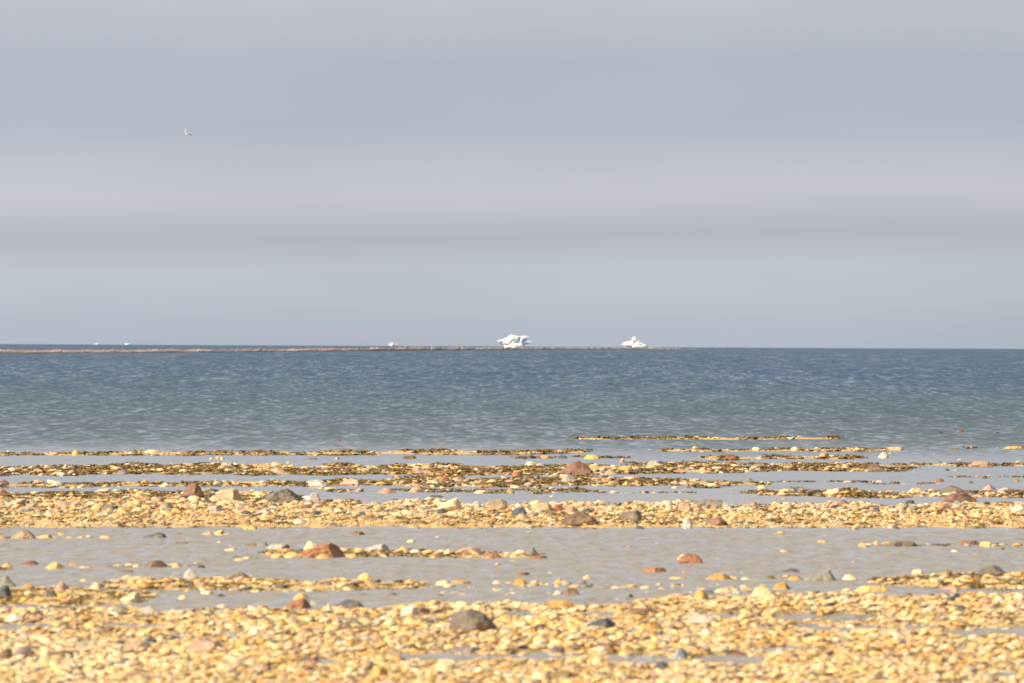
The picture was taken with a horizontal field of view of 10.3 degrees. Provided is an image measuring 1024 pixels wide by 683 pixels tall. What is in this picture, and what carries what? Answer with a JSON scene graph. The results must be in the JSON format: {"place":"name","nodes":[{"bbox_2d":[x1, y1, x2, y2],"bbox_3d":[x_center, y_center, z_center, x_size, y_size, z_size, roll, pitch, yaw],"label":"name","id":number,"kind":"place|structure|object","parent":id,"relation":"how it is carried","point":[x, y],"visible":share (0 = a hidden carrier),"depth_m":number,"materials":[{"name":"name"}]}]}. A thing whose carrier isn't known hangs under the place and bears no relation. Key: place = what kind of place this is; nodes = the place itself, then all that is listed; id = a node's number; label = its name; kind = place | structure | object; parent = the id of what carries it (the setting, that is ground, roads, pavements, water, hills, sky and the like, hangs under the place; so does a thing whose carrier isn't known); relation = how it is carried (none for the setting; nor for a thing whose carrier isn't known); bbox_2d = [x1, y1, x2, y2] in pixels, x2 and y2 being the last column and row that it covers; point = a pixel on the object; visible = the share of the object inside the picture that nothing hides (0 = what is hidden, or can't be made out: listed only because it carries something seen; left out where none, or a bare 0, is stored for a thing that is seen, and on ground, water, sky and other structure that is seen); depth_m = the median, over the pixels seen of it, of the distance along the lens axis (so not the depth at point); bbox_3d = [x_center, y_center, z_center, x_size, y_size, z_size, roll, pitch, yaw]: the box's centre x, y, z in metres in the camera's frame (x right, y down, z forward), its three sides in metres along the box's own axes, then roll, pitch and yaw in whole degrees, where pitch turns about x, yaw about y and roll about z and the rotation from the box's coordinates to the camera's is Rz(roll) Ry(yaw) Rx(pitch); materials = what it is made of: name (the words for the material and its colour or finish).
{"place":"outdoors","nodes":[
{"label":"outdoors","id":0,"kind":"place"},
{"bbox_2d":[0,346,677,352],"bbox_3d":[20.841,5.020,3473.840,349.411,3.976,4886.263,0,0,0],"label":"shingle spit","id":1,"kind":"structure","parent":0,"point":[413,348],"depth_m":1929.45,"materials":[{"name":"gravel"}]},
{"bbox_2d":[0,344,1023,676],"bbox_3d":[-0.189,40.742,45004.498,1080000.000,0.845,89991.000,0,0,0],"label":"sea","id":2,"kind":"structure","parent":0,"point":[912,402],"depth_m":117.45,"materials":[{"name":"liquid"}]},
{"bbox_2d":[497,335,532,347],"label":"iceberg","id":3,"kind":"object","parent":2,"relation":"on","point":[514,341],"visible":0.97,"depth_m":5994.55,"materials":[{"name":"ice"}]},
{"bbox_2d":[622,337,646,347],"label":"iceberg","id":4,"kind":"object","parent":2,"relation":"on","point":[634,342],"visible":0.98,"depth_m":6994.93,"materials":[{"name":"ice"}]},
{"bbox_2d":[0,437,1023,682],"bbox_3d":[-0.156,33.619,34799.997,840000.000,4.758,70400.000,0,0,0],"label":"ground","id":5,"kind":"structure","parent":0,"point":[396,585],"depth_m":45.05,"materials":[{"name":"gravel"}]},
{"bbox_2d":[0,585,11,597],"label":"stone","id":6,"kind":"object","parent":5,"relation":"on","point":[5,590],"visible":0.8,"depth_m":44.41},
{"bbox_2d":[0,648,12,658],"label":"stone","id":7,"kind":"object","parent":5,"relation":"on","point":[5,653],"visible":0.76,"depth_m":35.80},
{"bbox_2d":[0,575,15,585],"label":"stone","id":8,"kind":"object","parent":5,"relation":"on","point":[6,580],"visible":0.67,"depth_m":47.02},
{"bbox_2d":[5,614,24,621],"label":"stone","id":9,"kind":"object","parent":5,"relation":"on","point":[14,618],"visible":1,"depth_m":40.83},
{"bbox_2d":[11,529,35,537],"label":"boulder","id":10,"kind":"object","parent":5,"relation":"on","point":[24,533],"visible":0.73,"depth_m":58.57,"materials":[{"name":"stone"}]},
{"bbox_2d":[13,646,33,655],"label":"stone","id":11,"kind":"object","parent":5,"relation":"on","point":[21,650],"visible":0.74,"depth_m":36.12,"materials":[{"name":"stone"}]},
{"bbox_2d":[41,589,57,596],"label":"stone","id":12,"kind":"object","parent":5,"relation":"on","point":[49,593],"visible":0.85,"depth_m":44.55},
{"bbox_2d":[44,562,64,568],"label":"stone","id":13,"kind":"object","parent":5,"relation":"on","point":[54,565],"visible":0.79,"depth_m":50.70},
{"bbox_2d":[47,651,73,657],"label":"boulder","id":14,"kind":"object","parent":5,"relation":"on","point":[59,653],"visible":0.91,"depth_m":35.97,"materials":[{"name":"stone"}]},
{"bbox_2d":[55,581,69,591],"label":"stone","id":15,"kind":"object","parent":5,"relation":"on","point":[62,586],"visible":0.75,"depth_m":45.47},
{"bbox_2d":[101,504,116,509],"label":"stone","id":16,"kind":"object","parent":5,"relation":"on","point":[108,506],"visible":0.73,"depth_m":67.97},
{"bbox_2d":[111,606,127,612],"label":"stone","id":17,"kind":"object","parent":5,"relation":"on","point":[118,609],"visible":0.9,"depth_m":42.10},
{"bbox_2d":[119,592,142,601],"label":"boulder","id":18,"kind":"object","parent":5,"relation":"on","point":[134,597],"visible":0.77,"depth_m":44.16,"materials":[{"name":"stone"}]},
{"bbox_2d":[124,642,151,647],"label":"boulder","id":19,"kind":"object","parent":5,"relation":"on","point":[137,644],"visible":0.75,"depth_m":37.03,"materials":[{"name":"stone"}]},
{"bbox_2d":[139,606,160,614],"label":"boulder","id":20,"kind":"object","parent":5,"relation":"on","point":[149,610],"visible":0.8,"depth_m":41.73,"materials":[{"name":"stone"}]},
{"bbox_2d":[143,533,166,537],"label":"boulder","id":21,"kind":"object","parent":5,"relation":"on","point":[158,535],"visible":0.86,"depth_m":58.95,"materials":[{"name":"stone"}]},
{"bbox_2d":[144,560,167,566],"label":"boulder","id":22,"kind":"object","parent":5,"relation":"on","point":[157,563],"visible":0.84,"depth_m":51.21,"materials":[{"name":"stone"}]},
{"bbox_2d":[183,569,197,579],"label":"stone","id":23,"kind":"object","parent":5,"relation":"on","point":[190,574],"visible":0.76,"depth_m":47.96,"materials":[{"name":"stone"}]},
{"bbox_2d":[182,483,204,496],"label":"boulder","id":24,"kind":"object","parent":5,"relation":"on","point":[192,489],"visible":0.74,"depth_m":73.77,"materials":[{"name":"stone"}]},
{"bbox_2d":[185,640,223,651],"bbox_3d":[-1.983,1.982,36.763,0.279,0.099,0.197,0,0,-35],"label":"boulder","id":25,"kind":"object","parent":5,"relation":"on","point":[202,645],"visible":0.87,"depth_m":36.72,"materials":[{"name":"stone"}]},
{"bbox_2d":[208,505,222,511],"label":"stone","id":26,"kind":"object","parent":5,"relation":"on","point":[212,508],"visible":0.75,"depth_m":67.67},
{"bbox_2d":[215,488,241,500],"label":"boulder","id":27,"kind":"object","parent":5,"relation":"on","point":[231,493],"visible":0.7,"depth_m":72.11,"materials":[{"name":"stone"}]},
{"bbox_2d":[231,661,247,668],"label":"stone","id":28,"kind":"object","parent":5,"relation":"on","point":[237,664],"visible":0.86,"depth_m":34.85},
{"bbox_2d":[231,572,250,577],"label":"stone","id":29,"kind":"object","parent":5,"relation":"on","point":[239,574],"visible":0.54,"depth_m":48.88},
{"bbox_2d":[234,639,248,645],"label":"stone","id":30,"kind":"object","parent":5,"relation":"on","point":[241,642],"visible":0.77,"depth_m":37.53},
{"bbox_2d":[248,627,259,633],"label":"stone","id":31,"kind":"object","parent":5,"relation":"on","point":[253,630],"visible":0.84,"depth_m":38.98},
{"bbox_2d":[252,665,271,670],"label":"stone","id":32,"kind":"object","parent":5,"relation":"on","point":[265,667],"visible":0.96,"depth_m":34.66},
{"bbox_2d":[270,467,284,472],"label":"stone","id":33,"kind":"object","parent":5,"relation":"on","point":[276,469],"visible":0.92,"depth_m":88.70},
{"bbox_2d":[266,544,289,548],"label":"boulder","id":34,"kind":"object","parent":5,"relation":"on","point":[280,546],"visible":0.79,"depth_m":55.94,"materials":[{"name":"stone"}]},
{"bbox_2d":[262,489,302,502],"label":"boulder","id":35,"kind":"object","parent":5,"relation":"on","point":[286,495],"visible":0.69,"depth_m":71.61,"materials":[{"name":"stone"}]},
{"bbox_2d":[284,552,300,556],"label":"stone","id":36,"kind":"object","parent":5,"relation":"on","point":[291,554],"visible":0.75,"depth_m":53.78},
{"bbox_2d":[286,598,310,607],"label":"boulder","id":37,"kind":"object","parent":5,"relation":"on","point":[301,603],"visible":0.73,"depth_m":43.27,"materials":[{"name":"stone"}]},
{"bbox_2d":[293,593,307,598],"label":"stone","id":38,"kind":"object","parent":5,"relation":"on","point":[301,595],"visible":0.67,"depth_m":44.80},
{"bbox_2d":[303,541,317,549],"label":"stone","id":39,"kind":"object","parent":5,"relation":"on","point":[309,544],"visible":0.41,"depth_m":55.46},
{"bbox_2d":[307,492,320,500],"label":"stone","id":40,"kind":"object","parent":5,"relation":"on","point":[313,496],"visible":0.66,"depth_m":73.14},
{"bbox_2d":[308,480,328,486],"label":"stone","id":41,"kind":"object","parent":5,"relation":"on","point":[316,483],"visible":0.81,"depth_m":80.45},
{"bbox_2d":[301,543,344,557],"bbox_3d":[-1.773,2.005,53.794,0.427,0.204,0.284,0,0,-10],"label":"boulder","id":42,"kind":"object","parent":5,"relation":"on","point":[330,550],"visible":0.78,"depth_m":53.71,"materials":[{"name":"stone"}]},
{"bbox_2d":[337,599,363,607],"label":"boulder","id":43,"kind":"object","parent":5,"relation":"on","point":[347,603],"visible":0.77,"depth_m":43.05,"materials":[{"name":"stone"}]},
{"bbox_2d":[340,479,362,484],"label":"boulder","id":44,"kind":"object","parent":5,"relation":"on","point":[351,481],"visible":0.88,"depth_m":81.54,"materials":[{"name":"stone"}]},
{"bbox_2d":[357,573,372,580],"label":"stone","id":45,"kind":"object","parent":5,"relation":"on","point":[365,577],"visible":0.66,"depth_m":48.45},
{"bbox_2d":[365,543,389,550],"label":"boulder","id":46,"kind":"object","parent":5,"relation":"on","point":[380,547],"visible":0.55,"depth_m":55.43,"materials":[{"name":"stone"}]},
{"bbox_2d":[370,665,388,675],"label":"stone","id":47,"kind":"object","parent":5,"relation":"on","point":[379,670],"visible":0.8,"depth_m":34.24,"materials":[{"name":"stone"}]},
{"bbox_2d":[377,488,395,492],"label":"stone","id":48,"kind":"object","parent":5,"relation":"on","point":[385,490],"visible":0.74,"depth_m":77.30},
{"bbox_2d":[381,617,398,625],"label":"stone","id":49,"kind":"object","parent":5,"relation":"on","point":[389,621],"visible":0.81,"depth_m":40.37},
{"bbox_2d":[400,605,418,615],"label":"stone","id":50,"kind":"object","parent":5,"relation":"on","point":[410,609],"visible":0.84,"depth_m":41.53,"materials":[{"name":"stone"}]},
{"bbox_2d":[418,607,430,613],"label":"stone","id":51,"kind":"object","parent":5,"relation":"on","point":[423,610],"visible":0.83,"depth_m":41.69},
{"bbox_2d":[434,658,457,672],"bbox_3d":[-0.401,1.989,34.612,0.146,0.123,0.101,0,0,6],"label":"boulder","id":52,"kind":"object","parent":5,"relation":"on","point":[445,664],"visible":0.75,"depth_m":34.59,"materials":[{"name":"stone"}]},
{"bbox_2d":[438,499,461,510],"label":"boulder","id":53,"kind":"object","parent":5,"relation":"on","point":[453,504],"visible":0.68,"depth_m":68.73,"materials":[{"name":"stone"}]},
{"bbox_2d":[451,580,470,583],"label":"stone","id":54,"kind":"object","parent":5,"relation":"on","point":[460,581],"visible":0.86,"depth_m":47.96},
{"bbox_2d":[455,601,469,607],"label":"stone","id":55,"kind":"object","parent":5,"relation":"on","point":[462,603],"visible":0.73,"depth_m":42.93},
{"bbox_2d":[449,646,479,652],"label":"boulder","id":56,"kind":"object","parent":5,"relation":"on","point":[463,649],"visible":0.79,"depth_m":37.10,"materials":[{"name":"stone"}]},
{"bbox_2d":[453,547,482,554],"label":"boulder","id":57,"kind":"object","parent":5,"relation":"on","point":[467,550],"visible":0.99,"depth_m":54.21,"materials":[{"name":"stone"}]},
{"bbox_2d":[448,608,496,631],"bbox_3d":[-0.277,1.968,39.583,0.347,0.220,0.295,0,0,-1],"label":"boulder","id":58,"kind":"object","parent":5,"relation":"on","point":[469,620],"visible":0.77,"depth_m":39.52,"materials":[{"name":"stone"}]},
{"bbox_2d":[482,553,501,557],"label":"stone","id":59,"kind":"object","parent":5,"relation":"on","point":[495,555],"visible":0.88,"depth_m":53.82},
{"bbox_2d":[485,499,507,509],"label":"stone","id":60,"kind":"object","parent":5,"relation":"on","point":[499,504],"visible":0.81,"depth_m":68.50,"materials":[{"name":"stone"}]},
{"bbox_2d":[496,614,512,621],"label":"stone","id":61,"kind":"object","parent":5,"relation":"on","point":[507,618],"visible":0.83,"depth_m":40.88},
{"bbox_2d":[0,435,1023,682],"bbox_3d":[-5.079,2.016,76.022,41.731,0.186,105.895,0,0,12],"label":"pebbles","id":62,"kind":"object","parent":5,"relation":"on","point":[820,668],"visible":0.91,"depth_m":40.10,"materials":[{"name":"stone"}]},
{"bbox_2d":[511,507,526,515],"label":"stone","id":63,"kind":"object","parent":5,"relation":"on","point":[517,511],"visible":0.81,"depth_m":66.76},
{"bbox_2d":[513,579,527,584],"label":"stone","id":64,"kind":"object","parent":5,"relation":"on","point":[520,582],"visible":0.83,"depth_m":47.80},
{"bbox_2d":[511,621,529,627],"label":"stone","id":65,"kind":"object","parent":5,"relation":"on","point":[521,624],"visible":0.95,"depth_m":40.02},
{"bbox_2d":[530,669,549,678],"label":"stone","id":66,"kind":"object","parent":5,"relation":"on","point":[537,673],"visible":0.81,"depth_m":33.92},
{"bbox_2d":[533,502,552,511],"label":"stone","id":67,"kind":"object","parent":5,"relation":"on","point":[541,506],"visible":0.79,"depth_m":68.14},
{"bbox_2d":[548,646,564,652],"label":"stone","id":68,"kind":"object","parent":5,"relation":"on","point":[554,649],"visible":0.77,"depth_m":37.14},
{"bbox_2d":[553,504,563,511],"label":"stone","id":69,"kind":"object","parent":5,"relation":"on","point":[557,507],"visible":0.74,"depth_m":68.19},
{"bbox_2d":[546,600,572,606],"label":"boulder","id":70,"kind":"object","parent":5,"relation":"on","point":[560,603],"visible":0.9,"depth_m":43.39,"materials":[{"name":"stone"}]},
{"bbox_2d":[551,671,574,679],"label":"boulder","id":71,"kind":"object","parent":5,"relation":"on","point":[557,675],"visible":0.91,"depth_m":33.90,"materials":[{"name":"stone"}]},
{"bbox_2d":[561,475,574,481],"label":"stone","id":72,"kind":"object","parent":5,"relation":"on","point":[566,478],"visible":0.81,"depth_m":83.09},
{"bbox_2d":[565,506,576,512],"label":"stone","id":73,"kind":"object","parent":5,"relation":"on","point":[572,509],"visible":0.67,"depth_m":67.80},
{"bbox_2d":[564,587,578,594],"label":"stone","id":74,"kind":"object","parent":5,"relation":"on","point":[571,591],"visible":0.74,"depth_m":45.93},
{"bbox_2d":[559,460,592,473],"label":"boulder","id":75,"kind":"object","parent":5,"relation":"on","point":[578,467],"visible":0.77,"depth_m":89.44,"materials":[{"name":"stone"}]},
{"bbox_2d":[559,511,598,525],"bbox_3d":[0.746,2.001,63.408,0.445,0.225,0.286,0,0,4],"label":"boulder","id":76,"kind":"object","parent":5,"relation":"on","point":[578,518],"visible":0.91,"depth_m":63.31,"materials":[{"name":"stone"}]},
{"bbox_2d":[586,618,613,627],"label":"boulder","id":77,"kind":"object","parent":5,"relation":"on","point":[607,622],"visible":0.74,"depth_m":40.15,"materials":[{"name":"stone"}]},
{"bbox_2d":[594,642,620,647],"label":"boulder","id":78,"kind":"object","parent":5,"relation":"on","point":[608,644],"visible":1,"depth_m":37.21,"materials":[{"name":"stone"}]},
{"bbox_2d":[618,510,641,519],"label":"boulder","id":79,"kind":"object","parent":5,"relation":"on","point":[635,514],"visible":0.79,"depth_m":65.17,"materials":[{"name":"stone"}]},
{"bbox_2d":[632,608,658,613],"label":"boulder","id":80,"kind":"object","parent":5,"relation":"on","point":[640,610],"visible":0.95,"depth_m":42.37,"materials":[{"name":"stone"}]},
{"bbox_2d":[642,567,665,571],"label":"boulder","id":81,"kind":"object","parent":5,"relation":"on","point":[650,569],"visible":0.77,"depth_m":50.60,"materials":[{"name":"stone"}]},
{"bbox_2d":[645,621,662,628],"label":"stone","id":82,"kind":"object","parent":5,"relation":"on","point":[653,624],"visible":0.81,"depth_m":39.93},
{"bbox_2d":[654,661,667,668],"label":"stone","id":83,"kind":"object","parent":5,"relation":"on","point":[661,664],"visible":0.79,"depth_m":35.15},
{"bbox_2d":[672,648,687,658],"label":"stone","id":84,"kind":"object","parent":5,"relation":"on","point":[680,653],"visible":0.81,"depth_m":36.49,"materials":[{"name":"stone"}]},
{"bbox_2d":[673,673,688,679],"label":"stone","id":85,"kind":"object","parent":5,"relation":"on","point":[680,676],"visible":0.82,"depth_m":33.80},
{"bbox_2d":[678,502,693,511],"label":"stone","id":86,"kind":"object","parent":5,"relation":"on","point":[684,506],"visible":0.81,"depth_m":68.74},
{"bbox_2d":[682,518,692,526],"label":"stone","id":87,"kind":"object","parent":5,"relation":"on","point":[687,522],"visible":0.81,"depth_m":63.33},
{"bbox_2d":[677,554,702,562],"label":"boulder","id":88,"kind":"object","parent":5,"relation":"on","point":[690,558],"visible":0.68,"depth_m":52.72,"materials":[{"name":"stone"}]},
{"bbox_2d":[693,589,707,598],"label":"stone","id":89,"kind":"object","parent":5,"relation":"on","point":[700,593],"visible":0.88,"depth_m":44.78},
{"bbox_2d":[687,614,718,623],"bbox_3d":[1.382,2.007,40.853,0.200,0.091,0.182,0,0,38],"label":"boulder","id":90,"kind":"object","parent":5,"relation":"on","point":[701,618],"visible":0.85,"depth_m":40.82,"materials":[{"name":"stone"}]},
{"bbox_2d":[693,499,721,506],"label":"boulder","id":91,"kind":"object","parent":5,"relation":"on","point":[705,502],"visible":0.72,"depth_m":70.78,"materials":[{"name":"stone"}]},
{"bbox_2d":[705,517,726,525],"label":"stone","id":92,"kind":"object","parent":5,"relation":"on","point":[716,521],"visible":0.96,"depth_m":63.54,"materials":[{"name":"stone"}]},
{"bbox_2d":[706,573,730,579],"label":"boulder","id":93,"kind":"object","parent":5,"relation":"on","point":[719,576],"visible":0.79,"depth_m":49.03,"materials":[{"name":"stone"}]},
{"bbox_2d":[714,588,733,592],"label":"stone","id":94,"kind":"object","parent":5,"relation":"on","point":[724,590],"visible":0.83,"depth_m":46.45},
{"bbox_2d":[723,454,738,459],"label":"boulder","id":95,"kind":"object","parent":5,"relation":"on","point":[730,457],"visible":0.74,"depth_m":100.82,"materials":[{"name":"stone"}]},
{"bbox_2d":[729,675,743,681],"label":"stone","id":96,"kind":"object","parent":5,"relation":"on","point":[738,677],"visible":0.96,"depth_m":33.77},
{"bbox_2d":[730,652,747,655],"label":"stone","id":97,"kind":"object","parent":5,"relation":"on","point":[738,654],"visible":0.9,"depth_m":36.92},
{"bbox_2d":[750,587,775,596],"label":"boulder","id":98,"kind":"object","parent":5,"relation":"on","point":[762,592],"visible":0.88,"depth_m":45.20,"materials":[{"name":"stone"}]},
{"bbox_2d":[773,582,790,589],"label":"stone","id":99,"kind":"object","parent":5,"relation":"on","point":[782,586],"visible":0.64,"depth_m":47.07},
{"bbox_2d":[804,569,835,580],"bbox_3d":[2.670,2.036,48.960,0.300,0.144,0.252,0,0,-7],"label":"boulder","id":100,"kind":"object","parent":5,"relation":"on","point":[825,575],"visible":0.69,"depth_m":48.90,"materials":[{"name":"stone"}]},
{"bbox_2d":[823,488,841,493],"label":"stone","id":101,"kind":"object","parent":5,"relation":"on","point":[837,490],"visible":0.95,"depth_m":76.90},
{"bbox_2d":[843,574,856,579],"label":"stone","id":102,"kind":"object","parent":5,"relation":"on","point":[849,577],"visible":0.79,"depth_m":49.14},
{"bbox_2d":[854,586,887,591],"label":"boulder","id":103,"kind":"object","parent":5,"relation":"on","point":[873,588],"visible":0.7,"depth_m":46.74,"materials":[{"name":"stone"}]},
{"bbox_2d":[864,464,883,470],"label":"boulder","id":104,"kind":"object","parent":5,"relation":"on","point":[875,467],"visible":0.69,"depth_m":92.51,"materials":[{"name":"stone"}]},
{"bbox_2d":[887,541,916,545],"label":"boulder","id":105,"kind":"object","parent":5,"relation":"on","point":[903,543],"visible":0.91,"depth_m":57.44,"materials":[{"name":"stone"}]},
{"bbox_2d":[939,486,963,493],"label":"boulder","id":106,"kind":"object","parent":5,"relation":"on","point":[949,489],"visible":0.71,"depth_m":77.60,"materials":[{"name":"stone"}]},
{"bbox_2d":[942,492,976,501],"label":"boulder","id":107,"kind":"object","parent":5,"relation":"on","point":[959,497],"visible":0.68,"depth_m":74.26,"materials":[{"name":"stone"}]},
{"bbox_2d":[958,541,979,544],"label":"stone","id":108,"kind":"object","parent":5,"relation":"on","point":[969,542],"visible":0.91,"depth_m":58.02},
{"bbox_2d":[969,461,992,466],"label":"boulder","id":109,"kind":"object","parent":5,"relation":"on","point":[980,464],"visible":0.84,"depth_m":96.05,"materials":[{"name":"stone"}]},
{"bbox_2d":[977,565,1005,575],"bbox_3d":[4.194,2.018,49.690,0.270,0.129,0.196,0,0,-6],"label":"boulder","id":110,"kind":"object","parent":5,"relation":"on","point":[993,570],"visible":0.77,"depth_m":49.64,"materials":[{"name":"stone"}]},
{"bbox_2d":[0,0,1023,348],"label":"sky","id":111,"kind":"structure","parent":0,"point":[554,173],"materials":[{"name":"grey"}]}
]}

